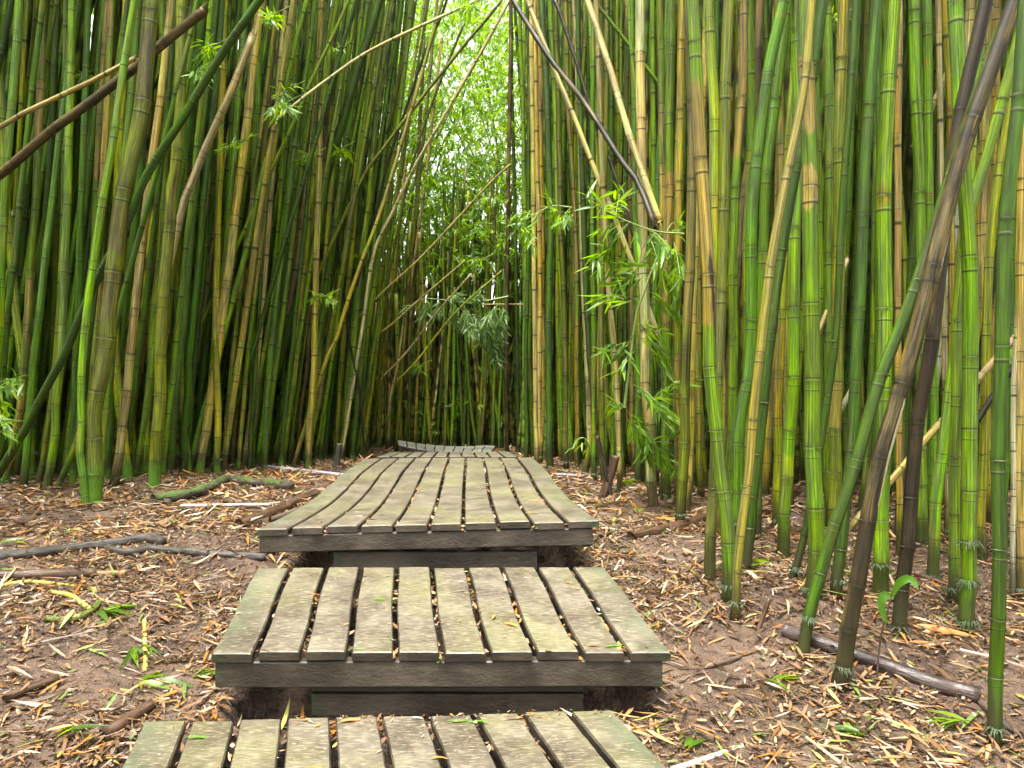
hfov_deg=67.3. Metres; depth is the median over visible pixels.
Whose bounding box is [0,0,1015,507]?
bamboo thicket
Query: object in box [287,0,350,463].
bamboo culm
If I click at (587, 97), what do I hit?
leaning culm
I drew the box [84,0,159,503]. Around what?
bamboo culm
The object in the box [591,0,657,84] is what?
leaning culm
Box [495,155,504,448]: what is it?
bamboo culm
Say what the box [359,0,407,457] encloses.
bamboo culm
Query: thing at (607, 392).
bamboo culm
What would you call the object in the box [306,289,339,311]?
leafy branch
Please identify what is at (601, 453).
culm stub
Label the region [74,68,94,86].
leafy branch
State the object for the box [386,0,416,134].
leaning culm
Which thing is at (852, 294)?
bamboo culm
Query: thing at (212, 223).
bamboo culm
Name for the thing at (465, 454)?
boardwalk platform
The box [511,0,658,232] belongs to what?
leaning culm
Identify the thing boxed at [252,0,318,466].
bamboo culm
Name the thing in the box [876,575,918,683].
seedling
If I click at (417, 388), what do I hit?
bamboo culm
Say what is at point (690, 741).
leaf sprig
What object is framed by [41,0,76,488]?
bamboo culm
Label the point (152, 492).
tree root
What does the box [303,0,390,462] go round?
bamboo culm
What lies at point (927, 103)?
bamboo culm
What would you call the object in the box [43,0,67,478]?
bamboo culm
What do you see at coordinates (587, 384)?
bamboo culm
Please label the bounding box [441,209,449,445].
bamboo culm
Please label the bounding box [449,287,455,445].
bamboo culm
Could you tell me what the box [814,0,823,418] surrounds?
bamboo culm
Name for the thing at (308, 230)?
bamboo culm
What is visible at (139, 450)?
bamboo culm
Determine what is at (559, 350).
bamboo culm
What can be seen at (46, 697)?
fallen stick
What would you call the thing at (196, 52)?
bamboo culm
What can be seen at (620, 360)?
bamboo culm
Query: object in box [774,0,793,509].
bamboo culm
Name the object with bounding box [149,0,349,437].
bamboo culm
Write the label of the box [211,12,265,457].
bamboo culm
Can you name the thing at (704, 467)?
bamboo culm
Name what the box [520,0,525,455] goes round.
bamboo culm
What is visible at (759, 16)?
bamboo culm
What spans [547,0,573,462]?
bamboo culm
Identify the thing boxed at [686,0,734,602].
bamboo culm
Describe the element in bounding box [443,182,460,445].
bamboo culm
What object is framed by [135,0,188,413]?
bamboo culm
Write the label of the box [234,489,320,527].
fallen pole
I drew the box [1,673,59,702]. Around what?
fallen stick
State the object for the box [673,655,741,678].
fallen stick
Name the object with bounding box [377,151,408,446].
bamboo culm
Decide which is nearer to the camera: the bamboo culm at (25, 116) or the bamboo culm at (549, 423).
the bamboo culm at (25, 116)
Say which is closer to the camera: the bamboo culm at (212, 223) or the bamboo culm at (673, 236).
the bamboo culm at (673, 236)
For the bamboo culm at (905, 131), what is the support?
on the ground
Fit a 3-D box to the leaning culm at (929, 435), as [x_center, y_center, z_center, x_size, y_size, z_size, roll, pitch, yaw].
[2.259,0.119,3.901,1.120,1.293,0.043,0,0,0]
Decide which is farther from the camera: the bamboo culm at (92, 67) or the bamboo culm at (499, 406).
the bamboo culm at (499, 406)
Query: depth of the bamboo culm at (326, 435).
8.99 m
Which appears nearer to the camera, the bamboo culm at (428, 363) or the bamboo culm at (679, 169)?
the bamboo culm at (679, 169)
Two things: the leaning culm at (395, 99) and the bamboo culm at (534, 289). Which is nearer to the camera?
the bamboo culm at (534, 289)
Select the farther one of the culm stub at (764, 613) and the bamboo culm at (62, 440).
the bamboo culm at (62, 440)
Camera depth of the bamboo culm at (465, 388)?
11.77 m
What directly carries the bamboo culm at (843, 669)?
on the ground
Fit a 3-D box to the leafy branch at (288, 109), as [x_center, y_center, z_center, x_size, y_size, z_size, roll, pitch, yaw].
[-1.918,-2.285,6.419,0.352,0.390,0.676,0,0,0]
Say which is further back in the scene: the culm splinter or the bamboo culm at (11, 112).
the bamboo culm at (11, 112)
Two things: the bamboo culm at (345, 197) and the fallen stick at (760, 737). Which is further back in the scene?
the bamboo culm at (345, 197)
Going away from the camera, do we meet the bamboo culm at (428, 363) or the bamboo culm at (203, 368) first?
the bamboo culm at (203, 368)
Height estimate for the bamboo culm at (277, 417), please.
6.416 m
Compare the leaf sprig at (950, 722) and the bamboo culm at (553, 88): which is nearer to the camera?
the leaf sprig at (950, 722)
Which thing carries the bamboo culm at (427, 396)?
on the ground
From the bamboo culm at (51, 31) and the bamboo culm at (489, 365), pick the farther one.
the bamboo culm at (489, 365)
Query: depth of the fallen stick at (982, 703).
2.60 m
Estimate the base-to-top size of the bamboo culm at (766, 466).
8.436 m
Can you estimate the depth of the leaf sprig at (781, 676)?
2.81 m
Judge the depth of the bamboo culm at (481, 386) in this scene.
11.80 m
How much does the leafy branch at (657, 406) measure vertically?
1.580 m
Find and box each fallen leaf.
[186,735,206,737]
[341,718,359,720]
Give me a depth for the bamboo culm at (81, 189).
6.16 m
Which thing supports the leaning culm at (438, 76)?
on the bamboo culm at (351, 91)
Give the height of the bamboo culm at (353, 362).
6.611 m
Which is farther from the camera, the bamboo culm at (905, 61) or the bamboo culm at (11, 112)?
the bamboo culm at (905, 61)
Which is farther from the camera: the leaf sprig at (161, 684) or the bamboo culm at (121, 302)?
the bamboo culm at (121, 302)
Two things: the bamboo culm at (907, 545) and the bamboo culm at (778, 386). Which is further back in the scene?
the bamboo culm at (778, 386)
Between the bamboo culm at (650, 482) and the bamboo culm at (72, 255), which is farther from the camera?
the bamboo culm at (72, 255)
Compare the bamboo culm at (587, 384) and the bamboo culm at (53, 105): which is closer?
the bamboo culm at (53, 105)
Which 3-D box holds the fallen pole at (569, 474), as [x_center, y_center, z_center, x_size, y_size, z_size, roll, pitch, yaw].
[0.603,0.808,6.752,0.561,0.055,0.160,0,0,42]
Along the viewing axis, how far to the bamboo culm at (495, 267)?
12.25 m
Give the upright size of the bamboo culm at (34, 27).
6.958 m
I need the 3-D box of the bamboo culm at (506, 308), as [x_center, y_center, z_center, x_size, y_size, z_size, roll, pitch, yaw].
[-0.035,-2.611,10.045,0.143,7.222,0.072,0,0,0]
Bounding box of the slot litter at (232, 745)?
[175,459,625,764]
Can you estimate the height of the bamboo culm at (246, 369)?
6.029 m
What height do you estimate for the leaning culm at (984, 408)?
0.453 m
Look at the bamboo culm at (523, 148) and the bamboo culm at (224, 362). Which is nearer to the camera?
the bamboo culm at (224, 362)
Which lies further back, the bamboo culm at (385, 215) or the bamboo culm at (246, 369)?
the bamboo culm at (385, 215)
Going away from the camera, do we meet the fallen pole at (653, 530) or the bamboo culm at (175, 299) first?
the fallen pole at (653, 530)
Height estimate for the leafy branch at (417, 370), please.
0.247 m
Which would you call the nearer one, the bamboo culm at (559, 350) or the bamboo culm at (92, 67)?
the bamboo culm at (92, 67)
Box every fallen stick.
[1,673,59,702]
[9,689,63,709]
[179,503,270,506]
[637,571,716,610]
[667,743,743,767]
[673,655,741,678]
[676,556,703,577]
[741,728,791,742]
[913,572,947,585]
[960,677,1023,738]
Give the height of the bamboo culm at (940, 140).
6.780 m
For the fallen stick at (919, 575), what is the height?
0.048 m
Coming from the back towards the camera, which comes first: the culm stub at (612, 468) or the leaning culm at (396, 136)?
the leaning culm at (396, 136)
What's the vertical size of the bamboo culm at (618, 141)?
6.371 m
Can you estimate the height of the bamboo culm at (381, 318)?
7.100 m
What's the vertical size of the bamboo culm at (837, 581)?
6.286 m
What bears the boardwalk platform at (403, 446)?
on the ground
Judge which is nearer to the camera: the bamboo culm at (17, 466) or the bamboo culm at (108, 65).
the bamboo culm at (108, 65)
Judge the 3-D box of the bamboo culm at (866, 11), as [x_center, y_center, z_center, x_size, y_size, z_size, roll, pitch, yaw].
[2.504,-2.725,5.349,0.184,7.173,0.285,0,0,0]
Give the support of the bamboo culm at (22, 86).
on the ground
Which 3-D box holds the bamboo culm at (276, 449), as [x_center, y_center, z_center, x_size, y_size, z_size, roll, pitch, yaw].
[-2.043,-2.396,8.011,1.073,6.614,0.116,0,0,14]
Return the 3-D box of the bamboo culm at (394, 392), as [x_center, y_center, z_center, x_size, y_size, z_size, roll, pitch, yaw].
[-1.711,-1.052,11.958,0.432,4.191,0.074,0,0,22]
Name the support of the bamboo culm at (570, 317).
on the ground
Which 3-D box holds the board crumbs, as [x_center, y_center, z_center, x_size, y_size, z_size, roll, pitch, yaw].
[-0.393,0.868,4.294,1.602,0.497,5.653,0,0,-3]
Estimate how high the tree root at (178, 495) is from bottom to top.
0.133 m
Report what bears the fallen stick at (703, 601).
on the ground
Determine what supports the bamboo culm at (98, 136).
on the ground
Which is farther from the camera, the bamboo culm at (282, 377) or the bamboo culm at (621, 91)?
the bamboo culm at (282, 377)
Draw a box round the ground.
[0,443,1023,767]
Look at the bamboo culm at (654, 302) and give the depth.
5.83 m
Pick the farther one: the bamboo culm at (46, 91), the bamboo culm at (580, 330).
the bamboo culm at (580, 330)
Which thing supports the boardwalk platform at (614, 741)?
on the ground
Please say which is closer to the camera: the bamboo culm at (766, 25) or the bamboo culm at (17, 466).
the bamboo culm at (766, 25)
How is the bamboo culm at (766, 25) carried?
on the ground
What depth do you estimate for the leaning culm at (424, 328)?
9.29 m
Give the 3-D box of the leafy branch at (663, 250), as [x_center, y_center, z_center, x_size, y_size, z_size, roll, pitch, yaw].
[0.752,-0.908,4.833,0.722,0.808,0.589,0,0,20]
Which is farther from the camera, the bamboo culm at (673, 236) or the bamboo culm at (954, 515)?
the bamboo culm at (673, 236)
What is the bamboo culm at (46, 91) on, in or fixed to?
on the ground
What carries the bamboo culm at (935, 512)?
on the ground
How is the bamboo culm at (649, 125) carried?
on the ground
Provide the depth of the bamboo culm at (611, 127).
6.83 m
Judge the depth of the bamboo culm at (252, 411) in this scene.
7.56 m
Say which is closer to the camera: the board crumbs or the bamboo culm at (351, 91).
the board crumbs
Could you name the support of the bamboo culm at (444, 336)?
on the ground
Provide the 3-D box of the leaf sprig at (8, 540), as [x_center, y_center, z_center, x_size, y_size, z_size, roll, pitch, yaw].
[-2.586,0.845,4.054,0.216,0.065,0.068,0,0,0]
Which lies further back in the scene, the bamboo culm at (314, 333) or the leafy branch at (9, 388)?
the bamboo culm at (314, 333)
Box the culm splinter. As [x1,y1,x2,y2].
[96,570,125,576]
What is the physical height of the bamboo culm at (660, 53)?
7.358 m
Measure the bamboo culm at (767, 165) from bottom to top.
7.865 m
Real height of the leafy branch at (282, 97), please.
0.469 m
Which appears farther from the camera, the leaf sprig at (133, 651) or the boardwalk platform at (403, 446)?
the boardwalk platform at (403, 446)
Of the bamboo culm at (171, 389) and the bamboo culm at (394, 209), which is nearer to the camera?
the bamboo culm at (171, 389)
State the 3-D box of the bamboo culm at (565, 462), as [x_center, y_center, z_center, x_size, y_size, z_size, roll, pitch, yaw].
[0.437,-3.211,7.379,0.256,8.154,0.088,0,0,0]
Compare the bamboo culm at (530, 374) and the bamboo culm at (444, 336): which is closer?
the bamboo culm at (530, 374)
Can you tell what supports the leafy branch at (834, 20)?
attached to the bamboo culm at (849, 206)
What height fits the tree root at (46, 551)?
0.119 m
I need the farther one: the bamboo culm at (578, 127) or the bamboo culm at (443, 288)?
the bamboo culm at (443, 288)
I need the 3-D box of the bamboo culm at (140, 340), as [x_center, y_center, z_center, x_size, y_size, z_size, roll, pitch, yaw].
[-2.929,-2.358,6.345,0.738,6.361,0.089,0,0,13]
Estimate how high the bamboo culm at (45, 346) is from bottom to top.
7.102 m
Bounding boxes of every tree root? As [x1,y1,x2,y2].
[0,532,265,565]
[138,489,171,503]
[149,474,294,504]
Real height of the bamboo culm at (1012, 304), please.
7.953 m
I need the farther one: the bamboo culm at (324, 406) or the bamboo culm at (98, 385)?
the bamboo culm at (324, 406)
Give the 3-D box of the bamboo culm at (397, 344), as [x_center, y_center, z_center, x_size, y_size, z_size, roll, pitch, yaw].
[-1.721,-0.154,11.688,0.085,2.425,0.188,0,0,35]
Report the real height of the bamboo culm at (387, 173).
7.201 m
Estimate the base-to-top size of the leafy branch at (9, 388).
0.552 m
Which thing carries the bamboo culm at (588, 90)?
on the ground
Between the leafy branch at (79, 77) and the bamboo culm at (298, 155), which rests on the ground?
the bamboo culm at (298, 155)
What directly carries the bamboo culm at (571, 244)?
on the ground
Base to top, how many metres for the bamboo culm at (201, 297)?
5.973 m
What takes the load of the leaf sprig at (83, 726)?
on the ground
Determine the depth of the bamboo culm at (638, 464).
6.14 m
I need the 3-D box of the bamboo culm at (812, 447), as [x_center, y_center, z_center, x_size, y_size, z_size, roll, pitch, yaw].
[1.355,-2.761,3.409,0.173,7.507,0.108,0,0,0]
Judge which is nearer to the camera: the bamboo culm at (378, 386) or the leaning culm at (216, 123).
the leaning culm at (216, 123)
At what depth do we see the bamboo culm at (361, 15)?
8.56 m
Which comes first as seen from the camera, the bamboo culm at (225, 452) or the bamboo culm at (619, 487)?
the bamboo culm at (619, 487)
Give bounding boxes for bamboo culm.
[0,0,14,72]
[0,0,22,438]
[0,0,46,483]
[0,0,83,461]
[0,0,264,478]
[0,68,38,480]
[2,0,45,405]
[2,23,62,413]
[5,0,49,452]
[5,0,59,297]
[6,0,34,269]
[6,0,39,265]
[9,0,28,337]
[11,0,81,477]
[19,0,80,486]
[35,289,58,483]
[36,0,60,456]
[36,55,80,464]
[36,110,91,473]
[37,0,53,239]
[37,0,103,471]
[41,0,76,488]
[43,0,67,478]
[46,83,75,403]
[54,0,100,473]
[54,0,199,488]
[54,188,92,477]
[56,44,82,465]
[61,18,121,469]
[66,0,90,480]
[68,0,129,484]
[75,0,137,506]
[76,0,107,475]
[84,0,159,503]
[85,0,114,465]
[101,0,142,298]
[102,0,140,484]
[104,125,147,478]
[109,0,174,486]
[112,0,132,481]
[121,0,175,475]
[126,51,139,469]
[131,0,206,468]
[132,0,194,477]
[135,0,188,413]
[135,25,157,438]
[140,0,167,475]
[148,0,189,489]
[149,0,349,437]
[149,23,206,449]
[157,26,158,61]
[161,0,213,475]
[166,0,218,473]
[167,0,208,383]
[173,0,200,473]
[178,0,224,474]
[179,4,199,448]
[188,104,217,450]
[190,0,308,471]
[192,146,216,443]
[194,0,251,466]
[195,0,247,466]
[195,1,264,474]
[195,100,234,382]
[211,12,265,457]
[212,0,226,473]
[221,0,240,252]
[221,0,295,470]
[221,0,357,455]
[222,0,279,447]
[228,0,274,304]
[229,0,279,466]
[236,0,296,470]
[240,183,249,260]
[241,0,288,467]
[246,13,306,423]
[247,0,283,469]
[247,30,261,461]
[251,18,274,428]
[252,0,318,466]
[255,0,383,459]
[255,11,295,467]
[256,0,302,440]
[258,0,327,465]
[259,0,316,470]
[260,90,315,455]
[267,0,300,464]
[269,0,347,460]
[269,14,317,452]
[270,0,338,464]
[277,0,330,466]
[277,0,353,465]
[279,13,295,418]
[284,0,334,466]
[286,19,378,459]
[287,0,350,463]
[289,0,311,461]
[291,0,443,466]
[296,0,339,465]
[300,0,372,459]
[301,11,356,448]
[303,0,324,460]
[303,0,370,460]
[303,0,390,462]
[305,0,324,468]
[312,0,374,460]
[314,16,347,410]
[317,0,385,459]
[322,0,364,341]
[323,126,365,457]
[324,108,361,459]
[327,2,359,457]
[331,190,358,459]
[339,1,416,442]
[340,0,392,460]
[340,0,403,460]
[340,0,510,460]
[345,0,413,459]
[348,155,364,342]
[349,0,399,459]
[355,0,429,458]
[358,0,408,457]
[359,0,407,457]
[363,0,425,457]
[370,182,393,448]
[376,163,418,370]
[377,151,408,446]
[383,297,386,445]
[386,36,443,449]
[390,180,413,448]
[394,0,438,451]
[394,294,402,440]
[401,53,477,267]
[403,200,431,440]
[406,0,426,443]
[414,229,421,443]
[418,232,432,444]
[421,31,520,264]
[421,282,434,443]
[434,171,454,450]
[439,164,465,446]
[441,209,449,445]
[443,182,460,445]
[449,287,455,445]
[454,152,477,445]
[462,219,469,445]
[462,272,469,445]
[473,272,479,438]
[475,15,519,279]
[477,252,486,444]
[477,293,502,449]
[478,192,490,445]
[491,175,499,447]
[491,262,498,445]
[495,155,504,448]
[497,217,505,450]
[504,2,512,451]
[511,61,519,449]
[518,0,528,413]
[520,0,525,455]
[524,3,530,457]
[525,0,696,497]
[528,248,533,457]
[529,0,538,462]
[534,0,543,463]
[537,0,544,443]
[538,0,553,467]
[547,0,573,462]
[553,0,568,469]
[555,238,560,460]
[557,0,565,460]
[559,46,586,447]
[563,0,579,466]
[568,0,573,289]
[568,95,575,381]
[570,8,586,443]
[571,0,590,465]
[575,0,599,468]
[576,113,581,463]
[581,0,605,474]
[587,11,625,476]
[587,16,590,316]
[589,1,597,479]
[593,0,623,492]
[595,85,610,446]
[598,0,609,482]
[604,128,610,467]
[609,0,616,474]
[609,0,623,445]
[610,0,614,456]
[615,0,630,466]
[618,18,625,419]
[621,16,629,468]
[625,0,634,468]
[629,0,641,482]
[635,0,658,506]
[644,0,667,485]
[648,4,650,306]
[650,0,658,486]
[656,0,671,482]
[658,0,676,500]
[658,56,686,495]
[672,0,679,267]
[673,0,684,505]
[673,0,696,520]
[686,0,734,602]
[686,19,706,512]
[695,0,704,499]
[701,348,707,488]
[703,0,734,580]
[704,0,725,537]
[714,0,719,87]
[725,0,763,457]
[725,0,815,620]
[726,0,748,493]
[731,0,789,534]
[733,0,740,389]
[742,0,755,469]
[742,0,827,569]
[755,2,789,539]
[762,68,784,496]
[763,0,773,242]
[770,58,791,527]
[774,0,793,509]
[776,0,801,557]
[788,0,859,581]
[795,19,999,656]
[796,291,803,428]
[797,0,824,599]
[800,374,804,480]
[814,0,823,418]
[822,0,834,528]
[828,0,848,550]
[829,0,882,599]
[829,0,1017,692]
[834,0,847,465]
[841,0,861,429]
[842,14,862,476]
[854,0,870,425]
[857,115,875,510]
[865,22,908,383]
[869,0,900,595]
[872,18,881,450]
[882,0,911,416]
[882,30,895,491]
[886,0,992,636]
[893,0,921,535]
[894,0,903,556]
[902,75,909,194]
[908,0,927,546]
[921,0,938,530]
[921,0,982,578]
[927,0,993,454]
[927,4,943,447]
[933,41,936,176]
[935,0,947,536]
[941,0,954,360]
[943,26,1015,604]
[947,0,984,634]
[955,0,974,514]
[976,9,991,525]
[977,87,1011,564]
[982,0,1023,748]
[990,0,1000,409]
[1006,24,1016,537]
[1009,303,1016,597]
[1015,128,1023,598]
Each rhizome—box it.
[2,579,100,591]
[44,599,101,622]
[49,589,90,609]
[142,619,147,671]
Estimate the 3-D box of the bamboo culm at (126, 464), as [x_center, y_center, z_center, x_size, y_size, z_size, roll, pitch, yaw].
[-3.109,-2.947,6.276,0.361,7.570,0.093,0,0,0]
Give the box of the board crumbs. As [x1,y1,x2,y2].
[173,460,652,765]
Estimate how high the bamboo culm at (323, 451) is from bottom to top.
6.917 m
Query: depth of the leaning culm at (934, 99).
4.79 m
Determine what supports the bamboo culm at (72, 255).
on the ground
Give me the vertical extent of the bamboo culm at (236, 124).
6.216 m
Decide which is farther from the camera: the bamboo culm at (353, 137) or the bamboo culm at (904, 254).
the bamboo culm at (353, 137)
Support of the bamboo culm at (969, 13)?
on the ground
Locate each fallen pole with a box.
[0,567,96,579]
[99,699,155,739]
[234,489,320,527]
[257,465,342,475]
[553,473,599,478]
[627,513,705,539]
[781,623,980,702]
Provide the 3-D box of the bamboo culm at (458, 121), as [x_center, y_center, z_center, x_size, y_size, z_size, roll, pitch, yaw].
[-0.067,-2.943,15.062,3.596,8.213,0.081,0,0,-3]
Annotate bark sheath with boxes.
[250,501,309,525]
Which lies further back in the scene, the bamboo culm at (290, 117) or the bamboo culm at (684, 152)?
the bamboo culm at (290, 117)
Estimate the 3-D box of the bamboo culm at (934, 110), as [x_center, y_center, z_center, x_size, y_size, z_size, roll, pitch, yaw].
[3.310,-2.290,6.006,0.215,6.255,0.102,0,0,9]
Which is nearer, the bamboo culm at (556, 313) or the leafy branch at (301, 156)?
the leafy branch at (301, 156)
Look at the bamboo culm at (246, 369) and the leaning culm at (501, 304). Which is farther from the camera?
the leaning culm at (501, 304)
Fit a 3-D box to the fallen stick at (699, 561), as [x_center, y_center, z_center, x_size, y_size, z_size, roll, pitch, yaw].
[0.890,0.897,3.774,0.030,0.063,0.304,0,0,40]
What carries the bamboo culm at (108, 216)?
on the ground
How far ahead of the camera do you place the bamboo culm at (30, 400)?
5.89 m
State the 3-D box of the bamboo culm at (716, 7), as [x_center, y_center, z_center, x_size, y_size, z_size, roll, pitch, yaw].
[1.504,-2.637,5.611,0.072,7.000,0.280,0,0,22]
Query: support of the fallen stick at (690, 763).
on the ground
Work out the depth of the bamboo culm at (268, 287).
9.45 m
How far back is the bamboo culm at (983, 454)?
3.96 m
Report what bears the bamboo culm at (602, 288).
on the ground
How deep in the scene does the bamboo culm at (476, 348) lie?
12.07 m
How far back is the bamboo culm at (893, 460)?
5.79 m
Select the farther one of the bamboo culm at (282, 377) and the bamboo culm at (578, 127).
the bamboo culm at (282, 377)
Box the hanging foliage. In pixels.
[278,0,574,445]
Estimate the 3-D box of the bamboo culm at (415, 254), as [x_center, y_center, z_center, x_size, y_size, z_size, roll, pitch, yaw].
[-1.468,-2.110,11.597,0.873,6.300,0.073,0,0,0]
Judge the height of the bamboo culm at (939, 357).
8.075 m
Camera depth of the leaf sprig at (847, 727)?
2.57 m
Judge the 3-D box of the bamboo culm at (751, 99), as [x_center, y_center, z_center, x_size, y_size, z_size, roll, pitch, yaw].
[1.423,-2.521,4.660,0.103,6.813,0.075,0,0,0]
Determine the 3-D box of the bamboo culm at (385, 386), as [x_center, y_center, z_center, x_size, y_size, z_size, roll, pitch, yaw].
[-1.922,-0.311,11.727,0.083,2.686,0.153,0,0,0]
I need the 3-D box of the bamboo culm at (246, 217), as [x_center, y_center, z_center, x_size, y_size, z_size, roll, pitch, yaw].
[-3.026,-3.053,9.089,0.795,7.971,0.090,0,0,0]
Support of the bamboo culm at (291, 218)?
on the ground
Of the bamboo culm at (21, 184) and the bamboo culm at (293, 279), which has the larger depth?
the bamboo culm at (293, 279)
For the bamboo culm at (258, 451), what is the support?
on the ground
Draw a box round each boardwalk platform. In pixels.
[123,711,665,767]
[212,567,670,715]
[257,457,598,569]
[377,451,516,464]
[397,440,494,455]
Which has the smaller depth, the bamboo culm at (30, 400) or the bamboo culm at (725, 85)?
the bamboo culm at (725, 85)
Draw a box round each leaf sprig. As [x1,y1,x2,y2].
[0,538,29,543]
[56,724,107,737]
[96,604,143,624]
[119,644,159,668]
[137,672,193,691]
[193,668,214,676]
[623,479,634,486]
[679,733,706,747]
[752,558,774,566]
[764,674,797,694]
[825,721,864,737]
[922,710,969,732]
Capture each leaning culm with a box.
[0,2,211,180]
[0,55,137,129]
[172,29,257,267]
[270,0,480,124]
[309,0,502,293]
[355,0,447,286]
[359,163,510,316]
[379,260,464,333]
[379,273,471,379]
[384,22,464,296]
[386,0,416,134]
[393,271,501,384]
[481,304,522,304]
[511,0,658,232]
[553,0,651,296]
[584,0,663,225]
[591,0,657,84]
[627,0,635,109]
[820,254,849,335]
[842,389,848,411]
[849,335,1012,532]
[910,72,944,147]
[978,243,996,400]
[978,365,1011,424]
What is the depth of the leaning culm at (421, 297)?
9.19 m
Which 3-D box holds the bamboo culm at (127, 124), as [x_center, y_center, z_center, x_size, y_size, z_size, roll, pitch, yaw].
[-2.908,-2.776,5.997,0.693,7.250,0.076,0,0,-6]
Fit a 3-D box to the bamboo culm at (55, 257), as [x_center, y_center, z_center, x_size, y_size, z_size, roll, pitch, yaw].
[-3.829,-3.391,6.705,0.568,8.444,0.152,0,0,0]
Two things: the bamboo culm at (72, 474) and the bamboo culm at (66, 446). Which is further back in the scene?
the bamboo culm at (66, 446)
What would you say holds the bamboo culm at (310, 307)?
on the ground
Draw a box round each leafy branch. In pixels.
[0,368,27,452]
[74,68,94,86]
[181,62,220,93]
[190,34,225,66]
[213,134,256,162]
[257,5,291,32]
[261,95,300,127]
[267,80,305,106]
[295,147,325,172]
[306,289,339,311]
[329,41,350,62]
[331,141,355,165]
[399,283,511,374]
[409,360,430,376]
[449,0,482,29]
[466,253,493,269]
[504,181,574,260]
[565,437,591,459]
[572,180,685,297]
[573,240,703,483]
[832,6,851,38]
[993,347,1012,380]
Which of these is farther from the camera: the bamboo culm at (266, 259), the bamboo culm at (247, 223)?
the bamboo culm at (266, 259)
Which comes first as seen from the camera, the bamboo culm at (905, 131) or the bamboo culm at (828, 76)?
the bamboo culm at (828, 76)
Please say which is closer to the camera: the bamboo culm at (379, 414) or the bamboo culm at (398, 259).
the bamboo culm at (398, 259)
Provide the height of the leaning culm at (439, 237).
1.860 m
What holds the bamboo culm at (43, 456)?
on the ground
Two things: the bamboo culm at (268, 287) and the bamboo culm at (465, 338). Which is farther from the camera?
the bamboo culm at (465, 338)
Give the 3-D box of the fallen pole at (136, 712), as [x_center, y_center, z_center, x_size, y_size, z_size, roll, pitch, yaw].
[-1.292,1.130,2.590,0.055,0.065,0.216,0,0,18]
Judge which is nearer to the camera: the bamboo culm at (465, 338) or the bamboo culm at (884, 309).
the bamboo culm at (884, 309)
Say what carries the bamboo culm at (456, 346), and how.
on the ground
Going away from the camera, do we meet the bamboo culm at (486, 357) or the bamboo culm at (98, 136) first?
the bamboo culm at (98, 136)
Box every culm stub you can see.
[332,443,342,467]
[595,436,612,495]
[599,455,619,497]
[755,597,770,631]
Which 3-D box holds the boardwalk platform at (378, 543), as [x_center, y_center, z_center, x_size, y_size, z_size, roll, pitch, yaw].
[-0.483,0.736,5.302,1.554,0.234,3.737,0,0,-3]
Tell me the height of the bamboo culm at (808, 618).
8.275 m
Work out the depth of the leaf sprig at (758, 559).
3.83 m
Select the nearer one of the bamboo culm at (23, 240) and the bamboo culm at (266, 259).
the bamboo culm at (23, 240)
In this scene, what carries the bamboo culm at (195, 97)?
on the ground
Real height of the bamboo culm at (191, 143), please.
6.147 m
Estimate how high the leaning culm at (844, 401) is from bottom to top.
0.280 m
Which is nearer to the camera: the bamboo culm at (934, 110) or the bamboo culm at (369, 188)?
the bamboo culm at (934, 110)
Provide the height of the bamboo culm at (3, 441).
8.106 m
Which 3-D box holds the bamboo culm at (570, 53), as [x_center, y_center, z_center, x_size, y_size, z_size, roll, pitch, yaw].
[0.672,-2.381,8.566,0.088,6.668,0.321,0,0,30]
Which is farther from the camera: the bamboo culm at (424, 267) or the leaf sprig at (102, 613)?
the bamboo culm at (424, 267)
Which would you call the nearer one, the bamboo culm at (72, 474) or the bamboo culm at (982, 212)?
the bamboo culm at (982, 212)
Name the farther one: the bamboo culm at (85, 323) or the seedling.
the bamboo culm at (85, 323)
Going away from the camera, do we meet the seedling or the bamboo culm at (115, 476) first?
the seedling
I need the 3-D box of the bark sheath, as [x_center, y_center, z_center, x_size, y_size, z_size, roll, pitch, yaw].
[-1.402,0.807,4.777,0.083,0.072,0.644,0,0,17]
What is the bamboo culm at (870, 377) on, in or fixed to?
on the ground
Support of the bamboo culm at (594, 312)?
on the ground
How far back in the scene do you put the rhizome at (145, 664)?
3.02 m
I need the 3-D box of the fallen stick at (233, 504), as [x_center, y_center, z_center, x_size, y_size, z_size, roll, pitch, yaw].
[-1.856,0.786,4.973,0.562,0.034,0.061,0,0,-14]
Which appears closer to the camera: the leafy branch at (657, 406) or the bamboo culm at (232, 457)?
the leafy branch at (657, 406)
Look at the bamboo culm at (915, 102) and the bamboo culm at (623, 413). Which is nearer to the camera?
the bamboo culm at (915, 102)
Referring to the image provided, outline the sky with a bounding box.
[90,0,526,380]
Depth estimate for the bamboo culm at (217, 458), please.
7.10 m
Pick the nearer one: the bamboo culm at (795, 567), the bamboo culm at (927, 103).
the bamboo culm at (795, 567)
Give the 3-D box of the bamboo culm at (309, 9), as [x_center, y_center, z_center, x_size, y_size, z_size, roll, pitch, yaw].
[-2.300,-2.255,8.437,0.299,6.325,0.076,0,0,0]
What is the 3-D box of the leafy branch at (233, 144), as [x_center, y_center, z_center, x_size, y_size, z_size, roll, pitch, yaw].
[-2.489,-2.091,6.839,0.316,0.339,0.476,0,0,-41]
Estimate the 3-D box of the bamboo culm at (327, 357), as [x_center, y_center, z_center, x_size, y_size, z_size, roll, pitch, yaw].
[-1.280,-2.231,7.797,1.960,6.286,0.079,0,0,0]
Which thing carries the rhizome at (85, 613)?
on the ground
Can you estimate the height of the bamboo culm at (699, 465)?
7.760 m
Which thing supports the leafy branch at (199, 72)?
attached to the leafy branch at (208, 48)
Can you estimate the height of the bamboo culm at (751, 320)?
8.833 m
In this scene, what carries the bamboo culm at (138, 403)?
on the ground
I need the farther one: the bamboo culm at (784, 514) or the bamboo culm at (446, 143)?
the bamboo culm at (446, 143)

